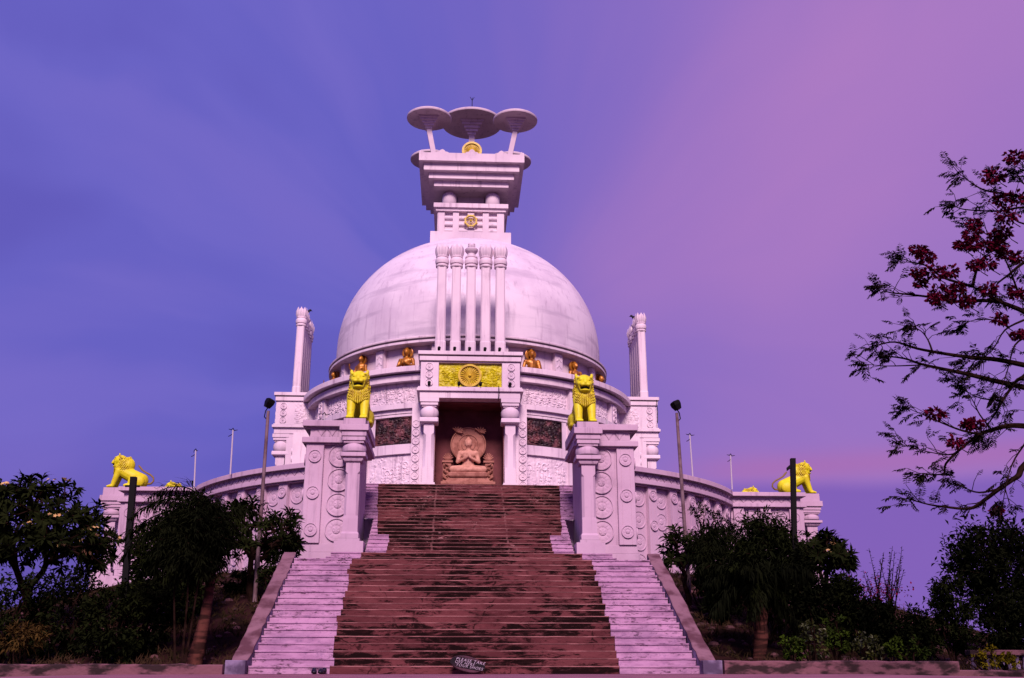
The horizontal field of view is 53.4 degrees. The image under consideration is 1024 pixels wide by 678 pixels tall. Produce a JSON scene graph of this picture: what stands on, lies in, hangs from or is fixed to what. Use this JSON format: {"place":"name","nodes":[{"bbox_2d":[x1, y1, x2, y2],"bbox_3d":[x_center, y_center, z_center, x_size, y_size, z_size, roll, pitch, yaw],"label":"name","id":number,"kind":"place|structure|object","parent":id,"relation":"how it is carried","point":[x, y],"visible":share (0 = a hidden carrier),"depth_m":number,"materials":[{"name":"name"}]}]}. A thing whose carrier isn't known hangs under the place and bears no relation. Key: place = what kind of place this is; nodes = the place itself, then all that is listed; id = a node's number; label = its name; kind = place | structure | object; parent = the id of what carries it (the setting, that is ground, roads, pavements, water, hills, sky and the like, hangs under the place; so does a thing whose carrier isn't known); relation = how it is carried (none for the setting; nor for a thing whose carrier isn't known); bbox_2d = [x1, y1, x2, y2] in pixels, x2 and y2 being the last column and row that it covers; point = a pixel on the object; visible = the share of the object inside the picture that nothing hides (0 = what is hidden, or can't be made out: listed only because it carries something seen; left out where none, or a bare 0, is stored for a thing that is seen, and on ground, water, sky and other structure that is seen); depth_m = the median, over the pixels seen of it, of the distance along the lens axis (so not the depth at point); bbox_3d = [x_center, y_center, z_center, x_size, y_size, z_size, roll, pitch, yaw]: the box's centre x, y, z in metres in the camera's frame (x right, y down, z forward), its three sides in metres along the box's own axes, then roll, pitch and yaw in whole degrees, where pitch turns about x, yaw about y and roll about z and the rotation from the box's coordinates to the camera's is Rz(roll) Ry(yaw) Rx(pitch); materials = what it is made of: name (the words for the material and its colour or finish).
{"place":"outdoors","nodes":[
{"label":"outdoors","id":0,"kind":"place"},
{"bbox_2d":[0,564,1022,669],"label":"hillside","id":1,"kind":"structure","parent":0,"point":[737,646],"depth_m":22.77,"materials":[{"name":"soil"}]},
{"bbox_2d":[0,620,51,663],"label":"shrub","id":2,"kind":"object","parent":1,"relation":"on","point":[29,632],"visible":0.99,"depth_m":19.19,"materials":[{"name":"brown plant"}]},
{"bbox_2d":[0,561,67,663],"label":"dark shrub","id":3,"kind":"object","parent":1,"relation":"on","point":[25,604],"visible":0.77,"depth_m":21.14,"materials":[{"name":"green plant"}]},
{"bbox_2d":[0,469,124,623],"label":"frangipani tree","id":4,"kind":"object","parent":1,"relation":"on","point":[37,534],"visible":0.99,"depth_m":24.23,"materials":[{"name":"green plant"}]},
{"bbox_2d":[20,559,108,661],"bbox_3d":[-9.549,5.937,21.728,1.824,2.498,1.860,1,-18,-3],"label":"dark shrub","id":5,"kind":"object","parent":1,"relation":"on","point":[66,638],"visible":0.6,"depth_m":21.56,"materials":[{"name":"green plant"}]},
{"bbox_2d":[73,578,151,663],"bbox_3d":[-8.116,5.802,20.613,1.633,1.886,1.306,-13,-22,34],"label":"dark shrub","id":6,"kind":"object","parent":1,"relation":"on","point":[123,604],"visible":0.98,"depth_m":20.46,"materials":[{"name":"green plant"}]},
{"bbox_2d":[0,663,224,676],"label":"wall","id":7,"kind":"structure","parent":1,"relation":"on","point":[9,670],"depth_m":17.76,"materials":[{"name":"stone"}]},
{"bbox_2d":[115,476,139,657],"bbox_3d":[-8.253,4.836,21.652,0.348,3.824,0.124,1,-18,-3],"label":"dark post","id":8,"kind":"object","parent":1,"relation":"on","point":[132,485],"visible":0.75,"depth_m":21.88,"materials":[{"name":"black metal"}]},
{"bbox_2d":[88,486,199,587],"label":"gate pier","id":9,"kind":"structure","parent":1,"relation":"on","point":[115,499],"depth_m":38.37,"materials":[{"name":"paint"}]},
{"bbox_2d":[106,453,153,486],"bbox_3d":[-14.923,5.210,40.035,1.756,1.368,0.723,1,-18,-3],"label":"lion statue","id":10,"kind":"object","parent":9,"relation":"on","point":[124,467],"visible":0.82,"depth_m":39.82,"materials":[{"name":"yellow paint"}]},
{"bbox_2d":[106,572,184,658],"bbox_3d":[-7.794,5.839,21.602,1.456,2.176,1.503,-16,-24,40],"label":"dark shrub","id":11,"kind":"object","parent":1,"relation":"on","point":[152,613],"visible":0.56,"depth_m":21.40,"materials":[{"name":"green plant"}]},
{"bbox_2d":[103,501,225,626],"bbox_3d":[-8.096,5.320,24.222,2.606,3.155,2.543,-7,-19,20],"label":"leafy tree","id":12,"kind":"object","parent":1,"relation":"on","point":[139,556],"visible":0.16,"depth_m":23.67,"materials":[{"name":"green plant"}]},
{"bbox_2d":[117,478,261,664],"bbox_3d":[-6.552,4.611,20.285,2.576,3.921,1.942,-7,-19,21],"label":"palm tree","id":13,"kind":"object","parent":1,"relation":"on","point":[197,651],"visible":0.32,"depth_m":20.29,"materials":[{"name":"green plant"}]},
{"bbox_2d":[168,585,211,629],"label":"dark shrub","id":14,"kind":"object","parent":1,"relation":"on","point":[190,609],"visible":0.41,"depth_m":23.22,"materials":[{"name":"green plant"}]},
{"bbox_2d":[144,486,241,663],"bbox_3d":[-6.253,4.625,19.665,1.875,3.691,2.092,1,-18,-3],"label":"dense tree","id":15,"kind":"object","parent":1,"relation":"on","point":[205,560],"visible":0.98,"depth_m":19.62,"materials":[{"name":"green plant"}]},
{"bbox_2d":[217,567,260,594],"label":"dark shrub","id":16,"kind":"object","parent":1,"relation":"on","point":[235,586],"visible":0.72,"depth_m":26.82,"materials":[{"name":"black plant"}]},
{"bbox_2d":[196,463,304,572],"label":"terrace wall","id":17,"kind":"structure","parent":1,"relation":"on","point":[284,484],"depth_m":34.75,"materials":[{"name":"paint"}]},
{"bbox_2d":[191,449,197,490],"bbox_3d":[-11.975,4.972,38.228,0.257,1.754,0.072,1,-18,-3],"label":"thin pole","id":18,"kind":"object","parent":17,"relation":"on","point":[195,450],"visible":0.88,"depth_m":38.26,"materials":[{"name":"grey metal"}]},
{"bbox_2d":[228,428,235,474],"bbox_3d":[-9.938,3.970,36.035,0.322,1.691,0.067,2,-18,-7],"label":"thin pole","id":19,"kind":"object","parent":17,"relation":"on","point":[233,430],"visible":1,"depth_m":36.05,"materials":[{"name":"grey metal"}]},
{"bbox_2d":[252,398,274,601],"bbox_3d":[-6.439,4.066,26.254,0.237,5.274,0.257,12,-22,-34],"label":"floodlight pole","id":20,"kind":"object","parent":1,"relation":"on","point":[269,403],"visible":0.98,"depth_m":26.38,"materials":[{"name":"metal"}]},
{"bbox_2d":[220,494,307,601],"bbox_3d":[-6.616,5.394,26.366,2.730,2.898,2.964,1,-18,-3],"label":"frangipani tree","id":21,"kind":"object","parent":1,"relation":"on","point":[282,540],"visible":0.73,"depth_m":26.07,"materials":[{"name":"green plant"}]},
{"bbox_2d":[251,549,286,589],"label":"dark shrub","id":22,"kind":"object","parent":1,"relation":"on","point":[269,568],"visible":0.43,"depth_m":25.46,"materials":[{"name":"green plant"}]},
{"bbox_2d":[271,97,660,550],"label":"stupa","id":23,"kind":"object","parent":1,"relation":"on","point":[472,277],"visible":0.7,"depth_m":40.93,"materials":[{"name":"white paint"}]},
{"bbox_2d":[323,371,339,382],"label":"golden statue","id":24,"kind":"object","parent":23,"relation":"on","point":[335,374],"visible":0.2,"depth_m":43.41,"materials":[{"name":"gold metal"}]},
{"bbox_2d":[349,355,366,371],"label":"golden statue","id":25,"kind":"object","parent":23,"relation":"on","point":[361,365],"visible":0.33,"depth_m":41.19,"materials":[{"name":"gold metal"}]},
{"bbox_2d":[396,347,414,366],"bbox_3d":[-4.176,0.857,39.900,1.182,1.245,0.591,-5,-18,14],"label":"golden statue","id":26,"kind":"object","parent":23,"relation":"attached to","point":[407,354],"visible":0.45,"depth_m":39.95,"materials":[{"name":"gold metal"}]},
{"bbox_2d":[441,427,494,484],"bbox_3d":[-1.602,4.345,37.231,2.040,2.480,1.100,1,-18,-3],"label":"buddha statue","id":27,"kind":"object","parent":23,"relation":"on","point":[468,446],"visible":0.93,"depth_m":37.16,"materials":[{"name":"stone"}]},
{"bbox_2d":[522,349,541,368],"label":"golden statue","id":28,"kind":"object","parent":23,"relation":"attached to","point":[529,360],"visible":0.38,"depth_m":40.20,"materials":[{"name":"gold metal"}]},
{"bbox_2d":[569,361,581,375],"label":"golden statue","id":29,"kind":"object","parent":23,"relation":"attached to","point":[573,366],"visible":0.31,"depth_m":41.57,"materials":[{"name":"gold metal"}]},
{"bbox_2d":[595,374,603,382],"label":"golden statue","id":30,"kind":"object","parent":23,"relation":"attached to","point":[599,377],"visible":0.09,"depth_m":43.76,"materials":[{"name":"gold metal"}]},
{"bbox_2d":[224,483,722,673],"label":"staircase","id":31,"kind":"structure","parent":1,"relation":"on","point":[436,578],"depth_m":21.31,"materials":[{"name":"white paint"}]},
{"bbox_2d":[298,418,374,557],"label":"gate pier","id":32,"kind":"structure","parent":31,"relation":"on","point":[339,454],"depth_m":30.24,"materials":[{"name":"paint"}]},
{"bbox_2d":[345,370,374,427],"bbox_3d":[-4.726,1.925,31.703,0.871,1.649,2.116,1,-18,-3],"label":"lion statue","id":33,"kind":"object","parent":32,"relation":"on","point":[358,397],"visible":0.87,"depth_m":30.95,"materials":[{"name":"yellow paint"}]},
{"bbox_2d":[4,575,1022,667],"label":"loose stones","id":34,"kind":"object","parent":1,"relation":"on","point":[729,627],"visible":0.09,"depth_m":23.37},
{"bbox_2d":[565,422,639,559],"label":"gate pier","id":35,"kind":"structure","parent":1,"relation":"on","point":[600,457],"depth_m":30.65,"materials":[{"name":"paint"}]},
{"bbox_2d":[567,374,596,430],"bbox_3d":[2.204,2.057,32.048,0.871,1.649,2.116,1,-18,-3],"label":"lion statue","id":36,"kind":"object","parent":35,"relation":"on","point":[584,403],"visible":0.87,"depth_m":31.30,"materials":[{"name":"yellow paint"}]},
{"bbox_2d":[656,523,698,605],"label":"frangipani tree","id":37,"kind":"object","parent":1,"relation":"on","point":[675,539],"visible":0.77,"depth_m":26.06,"materials":[{"name":"green plant"}]},
{"bbox_2d":[670,400,690,592],"bbox_3d":[4.466,4.085,26.873,0.307,5.097,0.230,8,-20,-24],"label":"floodlight pole","id":38,"kind":"object","parent":1,"relation":"on","point":[675,405],"visible":0.94,"depth_m":27.04,"materials":[{"name":"metal"}]},
{"bbox_2d":[634,466,732,573],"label":"terrace wall","id":39,"kind":"structure","parent":1,"relation":"on","point":[658,504],"depth_m":35.38,"materials":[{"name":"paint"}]},
{"bbox_2d":[686,433,693,482],"bbox_3d":[6.493,4.294,36.852,0.324,1.832,0.072,1,-18,-3],"label":"thin pole","id":40,"kind":"object","parent":39,"relation":"on","point":[689,440],"visible":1,"depth_m":36.89,"materials":[{"name":"grey metal"}]},
{"bbox_2d":[727,453,734,489],"bbox_3d":[8.498,5.117,39.330,0.324,1.410,0.072,1,-18,-3],"label":"thin pole","id":41,"kind":"object","parent":39,"relation":"on","point":[730,455],"visible":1,"depth_m":39.35,"materials":[{"name":"grey metal"}]},
{"bbox_2d":[687,500,721,535],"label":"feathery tree","id":42,"kind":"object","parent":1,"relation":"on","point":[700,509],"visible":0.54,"depth_m":28.58,"materials":[{"name":"green plant"}]},
{"bbox_2d":[684,513,745,621],"bbox_3d":[5.189,5.596,25.017,1.990,2.780,1.890,1,-18,-3],"label":"dense tree","id":43,"kind":"object","parent":1,"relation":"on","point":[709,548],"visible":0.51,"depth_m":24.84,"materials":[{"name":"green plant"}]},
{"bbox_2d":[697,586,748,624],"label":"dark bush","id":44,"kind":"object","parent":1,"relation":"on","point":[728,613],"visible":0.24,"depth_m":24.30,"materials":[{"name":"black plant"}]},
{"bbox_2d":[695,550,818,659],"bbox_3d":[5.181,5.597,21.560,2.408,2.404,2.682,1,-18,-3],"label":"palm tree","id":45,"kind":"object","parent":1,"relation":"on","point":[756,584],"visible":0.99,"depth_m":21.43,"materials":[{"name":"green plant"}]},
{"bbox_2d":[726,505,814,638],"bbox_3d":[5.979,5.445,23.869,2.286,3.201,1.982,1,-18,-3],"label":"tree","id":46,"kind":"object","parent":1,"relation":"on","point":[763,538],"visible":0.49,"depth_m":23.69,"materials":[{"name":"green plant"}]},
{"bbox_2d":[728,492,829,584],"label":"gate pier","id":47,"kind":"structure","parent":1,"relation":"on","point":[809,505],"depth_m":39.57,"materials":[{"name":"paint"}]},
{"bbox_2d":[772,460,816,493],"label":"lion statue","id":48,"kind":"object","parent":47,"relation":"on","point":[803,470],"visible":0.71,"depth_m":41.15,"materials":[{"name":"yellow paint"}]},
{"bbox_2d":[786,458,798,617],"bbox_3d":[6.529,4.893,23.515,0.399,4.318,0.110,1,-18,-3],"label":"dark post","id":49,"kind":"object","parent":1,"relation":"on","point":[792,468],"visible":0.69,"depth_m":23.83,"materials":[{"name":"black metal"}]},
{"bbox_2d":[777,634,809,660],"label":"hedge shrub","id":50,"kind":"object","parent":1,"relation":"on","point":[796,647],"visible":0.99,"depth_m":19.61,"materials":[{"name":"green plant"}]},
{"bbox_2d":[775,548,838,652],"bbox_3d":[6.603,5.867,22.944,1.325,2.366,1.257,10,-20,-27],"label":"dark bush","id":51,"kind":"object","parent":1,"relation":"on","point":[816,594],"visible":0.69,"depth_m":22.70,"materials":[{"name":"green plant"}]},
{"bbox_2d":[793,619,831,660],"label":"hedge shrub","id":52,"kind":"object","parent":1,"relation":"on","point":[813,648],"visible":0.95,"depth_m":19.61,"materials":[{"name":"green plant"}]},
{"bbox_2d":[802,527,859,616],"bbox_3d":[8.404,6.307,27.378,1.937,2.421,2.705,1,-18,-3],"label":"frangipani tree","id":53,"kind":"object","parent":1,"relation":"on","point":[837,555],"visible":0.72,"depth_m":27.00,"materials":[{"name":"green plant"}]},
{"bbox_2d":[820,614,852,660],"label":"hedge shrub","id":54,"kind":"object","parent":1,"relation":"on","point":[833,643],"visible":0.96,"depth_m":19.80,"materials":[{"name":"green plant"}]},
{"bbox_2d":[722,660,960,675],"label":"wall","id":55,"kind":"structure","parent":1,"relation":"on","point":[944,668],"depth_m":18.51,"materials":[{"name":"stone"}]},
{"bbox_2d":[820,571,872,651],"bbox_3d":[7.636,6.292,23.271,1.278,2.040,1.350,1,-18,-3],"label":"dark bush","id":56,"kind":"object","parent":1,"relation":"on","point":[850,589],"visible":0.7,"depth_m":23.05,"materials":[{"name":"green plant"}]},
{"bbox_2d":[849,630,884,659],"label":"hedge shrub","id":57,"kind":"object","parent":1,"relation":"on","point":[872,643],"visible":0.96,"depth_m":19.62,"materials":[{"name":"green plant"}]},
{"bbox_2d":[856,594,905,660],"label":"dark bush","id":58,"kind":"object","parent":1,"relation":"on","point":[882,627],"visible":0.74,"depth_m":22.28,"materials":[{"name":"green plant"}]},
{"bbox_2d":[849,546,913,614],"bbox_3d":[8.919,6.201,24.714,2.213,2.432,1.302,6,-19,-19],"label":"whip shrub","id":59,"kind":"object","parent":1,"relation":"on","point":[888,594],"visible":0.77,"depth_m":24.70,"materials":[{"name":"brown plant"}]},
{"bbox_2d":[882,634,931,660],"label":"hedge shrub","id":60,"kind":"object","parent":1,"relation":"on","point":[892,650],"visible":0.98,"depth_m":19.87,"materials":[{"name":"green plant"}]},
{"bbox_2d":[891,600,946,660],"bbox_3d":[8.801,6.412,22.010,1.173,1.468,1.232,1,-18,-3],"label":"dark bush","id":61,"kind":"object","parent":1,"relation":"on","point":[921,625],"visible":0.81,"depth_m":21.95,"materials":[{"name":"green plant"}]},
{"bbox_2d":[923,574,982,660],"bbox_3d":[9.718,6.229,22.323,1.198,2.130,1.288,-8,-19,22],"label":"dark bush","id":62,"kind":"object","parent":1,"relation":"on","point":[945,609],"visible":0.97,"depth_m":22.19,"materials":[{"name":"green plant"}]},
{"bbox_2d":[931,495,1023,664],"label":"broad tree","id":63,"kind":"object","parent":1,"relation":"on","point":[1000,561],"visible":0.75,"depth_m":23.76,"materials":[{"name":"green plant"}]},
{"bbox_2d":[968,643,1001,669],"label":"yellow shrub","id":64,"kind":"object","parent":1,"relation":"on","point":[982,658],"visible":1,"depth_m":19.43,"materials":[{"name":"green plant"}]},
{"bbox_2d":[960,670,1023,676],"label":"wall","id":65,"kind":"structure","parent":1,"relation":"on","point":[1007,673],"depth_m":18.82,"materials":[{"name":"stone"}]},
{"bbox_2d":[965,650,1023,669],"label":"balustrade","id":66,"kind":"object","parent":1,"relation":"on","point":[1017,653],"visible":0.32,"depth_m":20.12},
{"bbox_2d":[973,581,1023,664],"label":"dark bush","id":67,"kind":"object","parent":1,"relation":"on","point":[1011,614],"visible":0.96,"depth_m":22.59,"materials":[{"name":"green plant"}]},
{"bbox_2d":[987,650,1019,669],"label":"yellow shrub","id":68,"kind":"object","parent":1,"relation":"on","point":[1006,659],"visible":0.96,"depth_m":19.36,"materials":[{"name":"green plant"}]},
{"bbox_2d":[0,674,1023,677],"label":"forecourt pavement","id":69,"kind":"structure","parent":0,"point":[495,676],"depth_m":13.86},
{"bbox_2d":[311,667,316,673],"bbox_3d":[-3.524,5.910,18.122,0.105,0.117,0.346,3,-18,-9],"label":"shoe","id":70,"kind":"object","parent":69,"relation":"on","point":[314,670],"visible":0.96,"depth_m":17.99,"materials":[{"name":"black leather"}]},
{"bbox_2d":[318,667,326,673],"bbox_3d":[-3.376,5.913,18.129,0.105,0.117,0.346,-2,-18,7],"label":"shoe","id":71,"kind":"object","parent":69,"relation":"on","point":[323,670],"visible":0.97,"depth_m":18.02,"materials":[{"name":"black leather"}]},
{"bbox_2d":[450,655,485,673],"bbox_3d":[-0.792,5.843,18.267,0.636,0.309,0.130,1,-18,-3],"label":"painted sign","id":72,"kind":"object","parent":69,"relation":"on","point":[466,664],"visible":1,"depth_m":18.23,"materials":[{"name":"stone"}]},
{"bbox_2d":[0,0,1023,635],"label":"sky","id":73,"kind":"structure","parent":0,"point":[179,179],"materials":[{"name":"purple"}]},
{"label":"ground","id":74,"kind":"structure","parent":0,"visible":0},
{"bbox_2d":[844,149,1023,526],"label":"flame tree","id":75,"kind":"object","parent":74,"relation":"on","point":[998,235],"visible":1,"depth_m":16.99,"materials":[{"name":"red plant"}]},
{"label":"gate pier","id":76,"kind":"object","parent":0,"visible":0},
{"bbox_2d":[166,481,181,486],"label":"lion statue","id":77,"kind":"object","parent":76,"relation":"on","point":[169,484],"visible":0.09,"depth_m":46.81,"materials":[{"name":"yellow paint"}]},
{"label":"gate pier","id":78,"kind":"object","parent":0,"visible":0},
{"bbox_2d":[742,486,758,491],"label":"lion statue","id":79,"kind":"object","parent":78,"relation":"on","point":[752,489],"visible":0.12,"depth_m":48.18,"materials":[{"name":"yellow paint"}]}
]}

